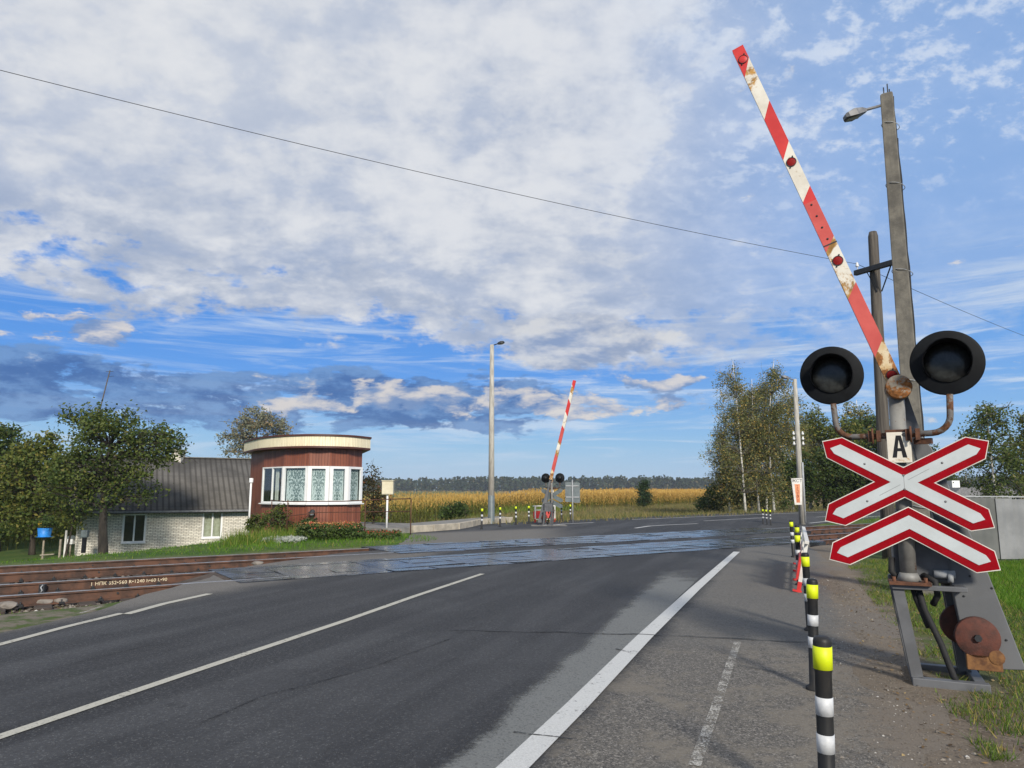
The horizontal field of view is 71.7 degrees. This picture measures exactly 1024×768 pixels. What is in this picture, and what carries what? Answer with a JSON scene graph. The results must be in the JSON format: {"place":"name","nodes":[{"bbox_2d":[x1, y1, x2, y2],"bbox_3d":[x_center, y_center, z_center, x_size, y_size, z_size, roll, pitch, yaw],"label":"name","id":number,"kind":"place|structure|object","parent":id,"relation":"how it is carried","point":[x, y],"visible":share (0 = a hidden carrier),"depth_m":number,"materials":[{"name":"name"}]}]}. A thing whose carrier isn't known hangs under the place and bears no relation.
{"place":"outdoors","nodes":[
{"label":"outdoors","id":0,"kind":"place"},
{"bbox_2d":[5,572,186,613],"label":"gravel","id":1,"kind":"structure","parent":0,"point":[69,605],"depth_m":11.39,"materials":[{"name":"gravel"}]},
{"bbox_2d":[356,516,503,532],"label":"pavement","id":2,"kind":"structure","parent":0,"point":[404,527],"depth_m":29.71,"materials":[{"name":"concrete"}]},
{"bbox_2d":[0,509,951,767],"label":"road","id":3,"kind":"structure","parent":0,"point":[442,703],"depth_m":6.60,"materials":[{"name":"asphalt"}]},
{"bbox_2d":[0,613,123,644],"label":"road marking","id":4,"kind":"object","parent":3,"relation":"on","point":[36,634],"visible":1,"depth_m":8.41,"materials":[{"name":"beige paint"}]},
{"bbox_2d":[124,593,209,613],"bbox_3d":[-5.026,3.211,10.391,0.199,0.001,1.906,-1,-9,10],"label":"road marking","id":5,"kind":"object","parent":3,"relation":"on","point":[146,608],"visible":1,"depth_m":10.24,"materials":[{"name":"beige paint"}]},
{"bbox_2d":[0,574,482,738],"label":"road marking","id":6,"kind":"object","parent":3,"relation":"on","point":[67,713],"visible":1,"depth_m":6.36,"materials":[{"name":"beige paint"}]},
{"bbox_2d":[202,638,449,721],"bbox_3d":[-1.495,2.623,6.470,0.163,0.001,3.315,-5,-10,29],"label":"road crack","id":7,"kind":"object","parent":3,"relation":"on","point":[308,683],"visible":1,"depth_m":5.95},
{"bbox_2d":[411,517,512,532],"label":"kerb","id":8,"kind":"structure","parent":3,"relation":"on","point":[442,527],"depth_m":29.49,"materials":[{"name":"concrete"}]},
{"bbox_2d":[488,341,504,523],"bbox_3d":[-0.788,2.333,35.315,0.835,9.100,0.351,-2,-9,13],"label":"street lamp","id":9,"kind":"object","parent":3,"relation":"on","point":[491,505],"visible":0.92,"depth_m":35.18,"materials":[{"name":"metal"}]},
{"bbox_2d":[208,537,825,582],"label":"crossing deck","id":10,"kind":"structure","parent":3,"relation":"on","point":[324,569],"depth_m":16.66,"materials":[{"name":"concrete"}]},
{"bbox_2d":[532,505,555,521],"bbox_3d":[1.687,6.672,36.428,1.600,0.845,0.140,6,-11,-36],"label":"guard fence","id":11,"kind":"object","parent":3,"relation":"on","point":[536,514],"visible":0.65,"depth_m":36.16,"materials":[{"name":"metal"}]},
{"bbox_2d":[443,570,697,767],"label":"road patch","id":12,"kind":"object","parent":3,"relation":"on","point":[537,708],"visible":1,"depth_m":6.24,"materials":[{"name":"asphalt"}]},
{"bbox_2d":[565,480,579,522],"bbox_3d":[3.091,5.962,36.029,0.755,2.133,0.092,0,-8,0],"label":"road sign","id":13,"kind":"object","parent":3,"relation":"on","point":[572,492],"visible":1,"depth_m":36.11,"materials":[{"name":"metal"}]},
{"bbox_2d":[361,528,810,553],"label":"crossing deck","id":14,"kind":"structure","parent":3,"relation":"on","point":[434,547],"depth_m":22.72,"materials":[{"name":"concrete"}]},
{"bbox_2d":[496,552,738,767],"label":"road marking","id":15,"kind":"object","parent":3,"relation":"on","point":[529,751],"visible":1,"depth_m":5.79,"materials":[{"name":"paint"}]},
{"bbox_2d":[455,629,800,641],"bbox_3d":[1.387,2.863,8.078,4.309,0.001,0.185,-1,-9,10],"label":"road crack","id":16,"kind":"object","parent":3,"relation":"on","point":[631,633],"visible":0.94,"depth_m":8.16,"materials":[{"name":"asphalt"}]},
{"bbox_2d":[688,643,739,765],"bbox_3d":[1.784,2.556,5.997,0.082,0.001,3.756,-3,-9,21],"label":"road marking","id":17,"kind":"object","parent":3,"relation":"on","point":[704,728],"visible":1,"depth_m":5.25,"materials":[{"name":"paint"}]},
{"bbox_2d":[789,520,794,556],"bbox_3d":[6.944,3.828,17.536,0.140,0.900,0.140,-3,-10,13],"label":"bollard","id":18,"kind":"object","parent":3,"relation":"on","point":[792,537],"visible":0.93,"depth_m":17.51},
{"bbox_2d":[781,375,805,524],"bbox_3d":[13.732,3.143,34.344,0.962,7.214,0.476,0,-8,0],"label":"street lamp","id":19,"kind":"object","parent":3,"relation":"on","point":[798,486],"visible":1,"depth_m":34.16,"materials":[{"name":"concrete"}]},
{"bbox_2d":[794,532,802,584],"bbox_3d":[5.023,3.066,12.422,0.140,0.900,0.140,-6,-10,43],"label":"bollard","id":20,"kind":"object","parent":3,"relation":"on","point":[797,542],"visible":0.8,"depth_m":12.42,"materials":[{"name":"plastic"}]},
{"bbox_2d":[792,526,808,592],"bbox_3d":[5.566,3.284,13.670,0.140,0.845,4.900,10,-4,23],"label":"guard fence","id":21,"kind":"object","parent":3,"relation":"on","point":[804,541],"visible":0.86,"depth_m":11.54,"materials":[{"name":"metal"}]},
{"bbox_2d":[801,552,809,630],"bbox_3d":[3.524,2.472,8.445,0.140,0.900,0.140,5,-10,-37],"label":"bollard","id":22,"kind":"object","parent":3,"relation":"on","point":[805,562],"visible":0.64,"depth_m":8.44,"materials":[{"name":"plastic"}]},
{"bbox_2d":[805,578,818,691],"bbox_3d":[2.539,2.103,5.968,0.140,0.900,0.140,4,-8,-19],"label":"bollard","id":23,"kind":"object","parent":3,"relation":"on","point":[812,601],"visible":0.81,"depth_m":5.96,"materials":[{"name":"plastic"}]},
{"bbox_2d":[812,635,834,767],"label":"bollard","id":24,"kind":"object","parent":3,"relation":"on","point":[823,670],"visible":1,"depth_m":3.59,"materials":[{"name":"plastic"}]},
{"bbox_2d":[0,490,1023,767],"bbox_3d":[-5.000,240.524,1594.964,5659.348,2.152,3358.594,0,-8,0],"label":"ground","id":25,"kind":"structure","parent":0,"point":[24,618],"depth_m":8.66,"materials":[{"name":"plant"}]},
{"bbox_2d":[0,601,18,610],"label":"stone","id":26,"kind":"object","parent":25,"relation":"on","point":[8,605],"visible":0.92,"depth_m":10.98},
{"bbox_2d":[0,422,48,551],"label":"garden tree","id":27,"kind":"object","parent":25,"relation":"on","point":[8,432],"visible":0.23,"depth_m":43.36,"materials":[{"name":"green plant"}]},
{"bbox_2d":[0,422,70,554],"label":"garden tree","id":28,"kind":"object","parent":25,"relation":"on","point":[29,460],"visible":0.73,"depth_m":40.94,"materials":[{"name":"green plant"}]},
{"bbox_2d":[36,599,52,603],"bbox_3d":[-7.588,3.514,11.437,0.388,0.158,0.275,0,-8,0],"label":"stone","id":29,"kind":"object","parent":25,"relation":"on","point":[43,601],"visible":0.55,"depth_m":11.34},
{"bbox_2d":[37,528,52,556],"bbox_3d":[-25.883,8.774,39.134,0.840,1.599,0.840,0,-8,0],"label":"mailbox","id":30,"kind":"object","parent":25,"relation":"on","point":[44,532],"visible":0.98,"depth_m":39.00,"materials":[{"name":"blue paint"}]},
{"bbox_2d":[33,513,59,527],"bbox_3d":[-25.736,7.727,39.161,1.243,1.156,1.126,0,-8,0],"label":"tub plant","id":31,"kind":"object","parent":30,"relation":"in","point":[48,521],"visible":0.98,"depth_m":39.06,"materials":[{"name":"green plant"}]},
{"bbox_2d":[63,530,67,556],"bbox_3d":[-24.059,8.672,38.138,0.090,1.541,0.070,0,-8,0],"label":"garden stake","id":32,"kind":"object","parent":25,"relation":"on","point":[65,541],"visible":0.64,"depth_m":38.15,"materials":[{"name":"white paint"}]},
{"bbox_2d":[67,535,75,555],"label":"birdhouse","id":33,"kind":"object","parent":25,"relation":"on","point":[72,539],"visible":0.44,"depth_m":40.02,"materials":[{"name":"wood"}]},
{"bbox_2d":[52,499,97,556],"bbox_3d":[-22.487,7.631,36.325,1.864,3.697,1.746,-3,-9,21],"label":"young tree","id":34,"kind":"object","parent":25,"relation":"on","point":[74,519],"visible":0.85,"depth_m":36.23,"materials":[{"name":"green plant"}]},
{"bbox_2d":[81,530,88,552],"bbox_3d":[-21.638,7.966,35.817,0.340,1.120,0.220,0,-8,0],"label":"meter box","id":35,"kind":"object","parent":25,"relation":"on","point":[84,535],"visible":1,"depth_m":35.77,"materials":[{"name":"grey plastic"}]},
{"bbox_2d":[0,543,208,563],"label":"turf","id":36,"kind":"structure","parent":25,"relation":"on","point":[169,547],"depth_m":18.91,"materials":[{"name":"green plant"}]},
{"bbox_2d":[27,397,194,553],"bbox_3d":[-19.461,4.892,34.502,7.231,8.623,5.264,-5,-10,31],"label":"apple tree","id":37,"kind":"object","parent":25,"relation":"on","point":[94,430],"visible":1,"depth_m":34.31,"materials":[{"name":"green plant"}]},
{"bbox_2d":[68,449,250,555],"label":"cottage","id":38,"kind":"structure","parent":25,"relation":"on","point":[205,500],"depth_m":40.26,"materials":[{"name":"white brick"}]},
{"bbox_2d":[121,514,146,543],"bbox_3d":[-20.594,7.891,38.593,1.201,1.585,0.160,5,-10,-29],"label":"window","id":39,"kind":"structure","parent":38,"relation":"in","point":[122,542],"depth_m":38.57,"materials":[{"name":"white glass"}]},
{"bbox_2d":[201,512,222,538],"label":"window","id":40,"kind":"structure","parent":38,"relation":"in","point":[211,526],"depth_m":40.61,"materials":[{"name":"white glass"}]},
{"bbox_2d":[173,572,229,583],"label":"timber ramp","id":41,"kind":"structure","parent":25,"relation":"on","point":[205,576],"depth_m":13.72,"materials":[{"name":"wood"}]},
{"bbox_2d":[248,478,252,532],"bbox_3d":[-10.436,4.906,28.185,0.160,2.308,0.160,0,-8,0],"label":"vent pipe","id":42,"kind":"object","parent":25,"relation":"on","point":[250,494],"visible":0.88,"depth_m":28.22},
{"bbox_2d":[242,513,266,530],"bbox_3d":[-9.828,5.479,27.066,1.029,1.135,0.849,0,-8,0],"label":"bush","id":43,"kind":"object","parent":25,"relation":"on","point":[254,523],"visible":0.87,"depth_m":27.04,"materials":[{"name":"green plant"}]},
{"bbox_2d":[214,403,296,457],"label":"pale tree","id":44,"kind":"object","parent":25,"relation":"on","point":[249,425],"visible":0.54,"depth_m":59.62,"materials":[{"name":"green plant"}]},
{"bbox_2d":[216,525,304,546],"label":"weeds","id":45,"kind":"object","parent":25,"relation":"on","point":[262,534],"visible":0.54,"depth_m":22.95,"materials":[{"name":"green plant"}]},
{"bbox_2d":[257,501,296,529],"bbox_3d":[-8.760,5.126,26.414,1.242,1.555,1.252,-3,-9,18],"label":"bush","id":46,"kind":"object","parent":25,"relation":"on","point":[277,514],"visible":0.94,"depth_m":26.34,"materials":[{"name":"green plant"}]},
{"bbox_2d":[262,535,306,542],"bbox_3d":[-7.463,5.081,23.102,1.518,0.258,1.269,0,-8,0],"label":"flower bed","id":47,"kind":"object","parent":25,"relation":"on","point":[291,538],"visible":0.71,"depth_m":22.82,"materials":[{"name":"white plant"}]},
{"bbox_2d":[295,514,317,529],"bbox_3d":[-7.653,5.374,26.370,0.976,1.051,0.995,0,-8,0],"label":"bush","id":48,"kind":"object","parent":25,"relation":"on","point":[308,519],"visible":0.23,"depth_m":26.32,"materials":[{"name":"green plant"}]},
{"bbox_2d":[244,434,371,534],"bbox_3d":[-8.691,4.577,30.255,6.966,4.370,5.311,-5,-10,31],"label":"crossing post","id":49,"kind":"object","parent":25,"relation":"on","point":[308,467],"visible":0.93,"depth_m":27.78,"materials":[{"name":"red wood"}]},
{"bbox_2d":[258,466,282,504],"bbox_3d":[-9.598,4.073,28.402,1.750,1.480,0.269,-8,-12,44],"label":"window","id":50,"kind":"structure","parent":49,"relation":"in","point":[277,468],"depth_m":28.40,"materials":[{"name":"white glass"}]},
{"bbox_2d":[280,466,307,504],"bbox_3d":[-8.466,3.944,27.537,1.179,1.480,0.618,0,-8,0],"label":"window","id":51,"kind":"structure","parent":49,"relation":"in","point":[297,476],"depth_m":27.66,"materials":[{"name":"white glass"}]},
{"bbox_2d":[306,466,329,504],"bbox_3d":[-7.490,3.920,27.374,0.851,1.480,0.298,0,-8,0],"label":"window","id":52,"kind":"structure","parent":49,"relation":"in","point":[318,476],"depth_m":27.45,"materials":[{"name":"white glass"}]},
{"bbox_2d":[328,466,348,504],"bbox_3d":[-6.835,3.976,27.751,0.802,1.480,0.452,6,-10,-34],"label":"window","id":53,"kind":"structure","parent":49,"relation":"in","point":[337,474],"depth_m":27.74,"materials":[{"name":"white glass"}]},
{"bbox_2d":[347,467,363,504],"bbox_3d":[-6.366,4.063,28.335,0.470,1.480,0.933,-4,-9,23],"label":"window","id":54,"kind":"structure","parent":49,"relation":"in","point":[352,471],"depth_m":28.41,"materials":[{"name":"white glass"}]},
{"bbox_2d":[207,532,437,554],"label":"turf","id":55,"kind":"structure","parent":25,"relation":"on","point":[405,536],"depth_m":21.99,"materials":[{"name":"green plant"}]},
{"bbox_2d":[315,528,335,540],"bbox_3d":[-6.271,5.206,23.677,0.802,0.835,0.693,0,-8,0],"label":"bush","id":56,"kind":"object","parent":25,"relation":"on","point":[323,534],"visible":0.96,"depth_m":23.58,"materials":[{"name":"green plant"}]},
{"bbox_2d":[292,520,365,539],"bbox_3d":[-6.295,5.090,24.625,2.372,0.658,2.294,0,-8,0],"label":"flower bed","id":57,"kind":"object","parent":25,"relation":"on","point":[311,529],"visible":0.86,"depth_m":23.94,"materials":[{"name":"green plant"}]},
{"bbox_2d":[270,498,411,534],"bbox_3d":[-6.595,4.963,26.281,5.617,1.433,0.994,-1,-9,8],"label":"pipe railing","id":58,"kind":"object","parent":25,"relation":"on","point":[287,501],"visible":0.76,"depth_m":26.07,"materials":[{"name":"metal"}]},
{"bbox_2d":[341,529,402,539],"bbox_3d":[-4.846,5.301,24.935,2.127,0.334,2.088,0,-8,0],"label":"flower bed","id":59,"kind":"object","parent":25,"relation":"on","point":[381,534],"visible":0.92,"depth_m":24.33,"materials":[{"name":"green plant"}]},
{"bbox_2d":[361,459,395,523],"bbox_3d":[-5.989,4.782,30.586,1.873,3.166,1.922,0,-8,0],"label":"cherry shrub","id":60,"kind":"object","parent":25,"relation":"on","point":[372,506],"visible":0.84,"depth_m":30.54,"materials":[{"name":"green plant"}]},
{"bbox_2d":[381,480,394,527],"bbox_3d":[-4.781,4.713,27.197,0.470,1.999,0.310,0,-8,0],"label":"meter cabinet","id":61,"kind":"object","parent":25,"relation":"on","point":[387,487],"visible":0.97,"depth_m":27.17,"materials":[{"name":"beige metal"}]},
{"bbox_2d":[0,487,830,550],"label":"maize crop","id":62,"kind":"object","parent":25,"relation":"on","point":[588,498],"visible":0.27,"depth_m":82.49,"materials":[{"name":"yellow plant"}]},
{"bbox_2d":[0,533,850,614],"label":"railway track","id":63,"kind":"structure","parent":25,"relation":"on","point":[82,592],"depth_m":12.56,"materials":[{"name":"metal"}]},
{"bbox_2d":[38,584,46,592],"bbox_3d":[-8.382,3.650,12.623,0.102,0.158,0.122,0,-8,0],"label":"rail bond","id":64,"kind":"object","parent":63,"relation":"attached to","point":[42,588],"visible":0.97,"depth_m":12.61,"materials":[{"name":"metal"}]},
{"bbox_2d":[0,523,871,583],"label":"railway track","id":65,"kind":"structure","parent":25,"relation":"on","point":[66,571],"depth_m":16.23,"materials":[{"name":"metal"}]},
{"bbox_2d":[433,499,471,520],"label":"bush","id":66,"kind":"object","parent":25,"relation":"on","point":[447,512],"visible":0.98,"depth_m":43.00,"materials":[{"name":"green plant"}]},
{"bbox_2d":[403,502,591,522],"bbox_3d":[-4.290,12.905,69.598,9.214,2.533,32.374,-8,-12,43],"label":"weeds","id":67,"kind":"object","parent":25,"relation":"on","point":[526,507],"visible":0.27,"depth_m":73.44,"materials":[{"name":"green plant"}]},
{"bbox_2d":[47,474,1016,491],"bbox_3d":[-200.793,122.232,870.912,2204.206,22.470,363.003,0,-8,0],"label":"woods","id":68,"kind":"object","parent":25,"relation":"on","point":[478,483],"visible":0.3,"depth_m":779.82,"materials":[{"name":"green plant"}]},
{"bbox_2d":[629,479,653,506],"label":"juniper","id":69,"kind":"object","parent":25,"relation":"on","point":[644,495],"visible":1,"depth_m":88.63,"materials":[{"name":"green plant"}]},
{"bbox_2d":[417,502,895,524],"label":"dry grass","id":70,"kind":"structure","parent":25,"relation":"on","point":[642,513],"depth_m":62.68,"materials":[{"name":"plant"}]},
{"bbox_2d":[691,493,722,512],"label":"bush","id":71,"kind":"object","parent":25,"relation":"on","point":[701,503],"visible":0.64,"depth_m":64.73,"materials":[{"name":"green plant"}]},
{"bbox_2d":[700,472,742,511],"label":"scrub","id":72,"kind":"object","parent":25,"relation":"on","point":[710,492],"visible":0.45,"depth_m":62.78,"materials":[{"name":"green plant"}]},
{"bbox_2d":[699,425,748,512],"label":"birch tree","id":73,"kind":"object","parent":25,"relation":"on","point":[722,482],"visible":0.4,"depth_m":62.29,"materials":[{"name":"green plant"}]},
{"bbox_2d":[697,360,778,511],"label":"birch tree","id":74,"kind":"object","parent":25,"relation":"on","point":[737,413],"visible":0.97,"depth_m":59.62,"materials":[{"name":"green plant"}]},
{"bbox_2d":[716,384,779,511],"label":"birch tree","id":75,"kind":"object","parent":25,"relation":"on","point":[751,507],"visible":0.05,"depth_m":63.22,"materials":[{"name":"green plant"}]},
{"bbox_2d":[731,461,773,510],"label":"scrub","id":76,"kind":"object","parent":25,"relation":"on","point":[747,503],"visible":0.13,"depth_m":62.72,"materials":[{"name":"green plant"}]},
{"bbox_2d":[721,381,787,510],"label":"birch tree","id":77,"kind":"object","parent":25,"relation":"on","point":[754,397],"visible":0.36,"depth_m":60.59,"materials":[{"name":"green plant"}]},
{"bbox_2d":[740,380,794,509],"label":"birch tree","id":78,"kind":"object","parent":25,"relation":"on","point":[766,507],"visible":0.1,"depth_m":62.58,"materials":[{"name":"green plant"}]},
{"bbox_2d":[735,360,815,509],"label":"birch tree","id":79,"kind":"object","parent":25,"relation":"on","point":[777,410],"visible":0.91,"depth_m":59.66,"materials":[{"name":"green plant"}]},
{"bbox_2d":[760,448,805,511],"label":"scrub","id":80,"kind":"object","parent":25,"relation":"on","point":[785,501],"visible":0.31,"depth_m":63.16,"materials":[{"name":"green plant"}]},
{"bbox_2d":[780,390,816,510],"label":"birch tree","id":81,"kind":"object","parent":25,"relation":"on","point":[794,455],"visible":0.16,"depth_m":65.68,"materials":[{"name":"green plant"}]},
{"bbox_2d":[783,425,826,509],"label":"tree","id":82,"kind":"object","parent":25,"relation":"on","point":[811,506],"visible":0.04,"depth_m":72.85,"materials":[{"name":"green plant"}]},
{"bbox_2d":[779,446,831,503],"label":"scrub","id":83,"kind":"object","parent":25,"relation":"on","point":[809,474],"visible":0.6,"depth_m":63.09,"materials":[{"name":"green plant"}]},
{"bbox_2d":[799,402,840,509],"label":"tree","id":84,"kind":"object","parent":25,"relation":"on","point":[816,434],"visible":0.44,"depth_m":69.59,"materials":[{"name":"green plant"}]},
{"bbox_2d":[808,446,857,505],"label":"tree","id":85,"kind":"object","parent":25,"relation":"on","point":[837,483],"visible":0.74,"depth_m":62.89,"materials":[{"name":"green plant"}]},
{"bbox_2d":[821,414,871,501],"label":"tree","id":86,"kind":"object","parent":25,"relation":"on","point":[855,429],"visible":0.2,"depth_m":67.59,"materials":[{"name":"green plant"}]},
{"bbox_2d":[838,400,875,490],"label":"tree","id":87,"kind":"object","parent":25,"relation":"on","point":[858,413],"visible":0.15,"depth_m":82.22,"materials":[{"name":"green plant"}]},
{"bbox_2d":[843,446,872,491],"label":"tree","id":88,"kind":"object","parent":25,"relation":"on","point":[862,482],"visible":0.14,"depth_m":61.97,"materials":[{"name":"green plant"}]},
{"bbox_2d":[844,409,876,453],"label":"tree","id":89,"kind":"object","parent":25,"relation":"on","point":[869,421],"visible":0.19,"depth_m":71.69,"materials":[{"name":"green plant"}]},
{"bbox_2d":[854,231,894,558],"bbox_3d":[9.243,0.139,17.343,0.464,8.242,1.390,4,-9,-26],"label":"utility pole","id":90,"kind":"object","parent":25,"relation":"on","point":[874,267],"visible":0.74,"depth_m":17.61,"materials":[{"name":"brown wood"}]},
{"bbox_2d":[0,70,855,263],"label":"overhead wire","id":91,"kind":"object","parent":90,"relation":"attached to","point":[379,162],"visible":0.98,"depth_m":13.30,"materials":[{"name":"metal"}]},
{"bbox_2d":[858,264,1023,335],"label":"overhead wire","id":92,"kind":"object","parent":90,"relation":"attached to","point":[952,306],"visible":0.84,"depth_m":22.43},
{"bbox_2d":[732,45,1023,693],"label":"level crossing barrier","id":93,"kind":"object","parent":25,"relation":"on","point":[974,627],"visible":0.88,"depth_m":6.19,"materials":[{"name":"metal"}]},
{"bbox_2d":[800,331,1000,586],"bbox_3d":[3.404,0.665,6.330,1.513,2.182,0.524,-8,-12,44],"label":"crossing signal","id":94,"kind":"object","parent":93,"relation":"attached to","point":[949,364],"visible":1,"depth_m":6.21,"materials":[{"name":"paint"}]},
{"bbox_2d":[843,84,933,595],"bbox_3d":[6.314,-0.775,11.836,0.967,9.165,0.387,0,-8,0],"label":"street lamp","id":95,"kind":"object","parent":25,"relation":"on","point":[905,319],"visible":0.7,"depth_m":11.98,"materials":[{"name":"concrete"}]},
{"bbox_2d":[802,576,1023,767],"bbox_3d":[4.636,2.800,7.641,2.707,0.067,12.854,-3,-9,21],"label":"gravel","id":96,"kind":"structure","parent":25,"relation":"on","point":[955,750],"depth_m":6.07,"materials":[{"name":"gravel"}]},
{"bbox_2d":[848,558,1023,761],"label":"turf","id":97,"kind":"structure","parent":25,"relation":"on","point":[1009,611],"depth_m":5.97,"materials":[{"name":"green plant"}]},
{"bbox_2d":[946,473,960,480],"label":"wood tree","id":98,"kind":"object","parent":25,"relation":"on","point":[951,477],"visible":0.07,"depth_m":87.87,"materials":[{"name":"green plant"}]},
{"bbox_2d":[949,469,977,486],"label":"edge tree","id":99,"kind":"object","parent":25,"relation":"on","point":[963,483],"visible":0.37,"depth_m":77.05,"materials":[{"name":"green plant"}]},
{"bbox_2d":[947,481,1017,497],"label":"house","id":100,"kind":"structure","parent":25,"relation":"on","point":[955,487],"depth_m":61.12,"materials":[{"name":"brick"}]},
{"bbox_2d":[953,398,1023,498],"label":"edge tree","id":101,"kind":"object","parent":25,"relation":"on","point":[995,486],"visible":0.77,"depth_m":45.54,"materials":[{"name":"green plant"}]},
{"bbox_2d":[964,496,1023,558],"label":"metal fence","id":102,"kind":"object","parent":25,"relation":"on","point":[1003,538],"visible":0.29,"depth_m":17.24,"materials":[{"name":"metal"}]},
{"bbox_2d":[988,558,1023,611],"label":"turf","id":103,"kind":"structure","parent":25,"relation":"on","point":[1015,568],"depth_m":12.70,"materials":[{"name":"green plant"}]},
{"bbox_2d":[997,409,1023,498],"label":"edge tree","id":104,"kind":"object","parent":25,"relation":"on","point":[1020,438],"visible":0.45,"depth_m":49.94,"materials":[{"name":"green plant"}]},
{"bbox_2d":[0,0,1023,489],"label":"sky","id":105,"kind":"structure","parent":0,"point":[216,270],"materials":[{"name":"blue"}]},
{"bbox_3d":[1.720,6.733,32.968,1.700,0.304,1.400,0,-8,0],"label":"concrete pad","id":106,"kind":"object","parent":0,"visible":0},
{"bbox_2d":[538,380,575,525],"bbox_3d":[2.115,3.199,33.256,1.887,6.781,0.520,-2,-9,15],"label":"level crossing barrier","id":107,"kind":"object","parent":106,"relation":"on","point":[547,507],"visible":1,"depth_m":33.14,"materials":[{"name":"metal"}]},
{"bbox_2d":[541,473,564,510],"bbox_3d":[1.927,5.069,33.259,1.210,1.746,0.420,-6,-10,35],"label":"crossing signal","id":108,"kind":"object","parent":107,"relation":"attached to","point":[559,478],"visible":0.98,"depth_m":33.21,"materials":[{"name":"grey paint"}]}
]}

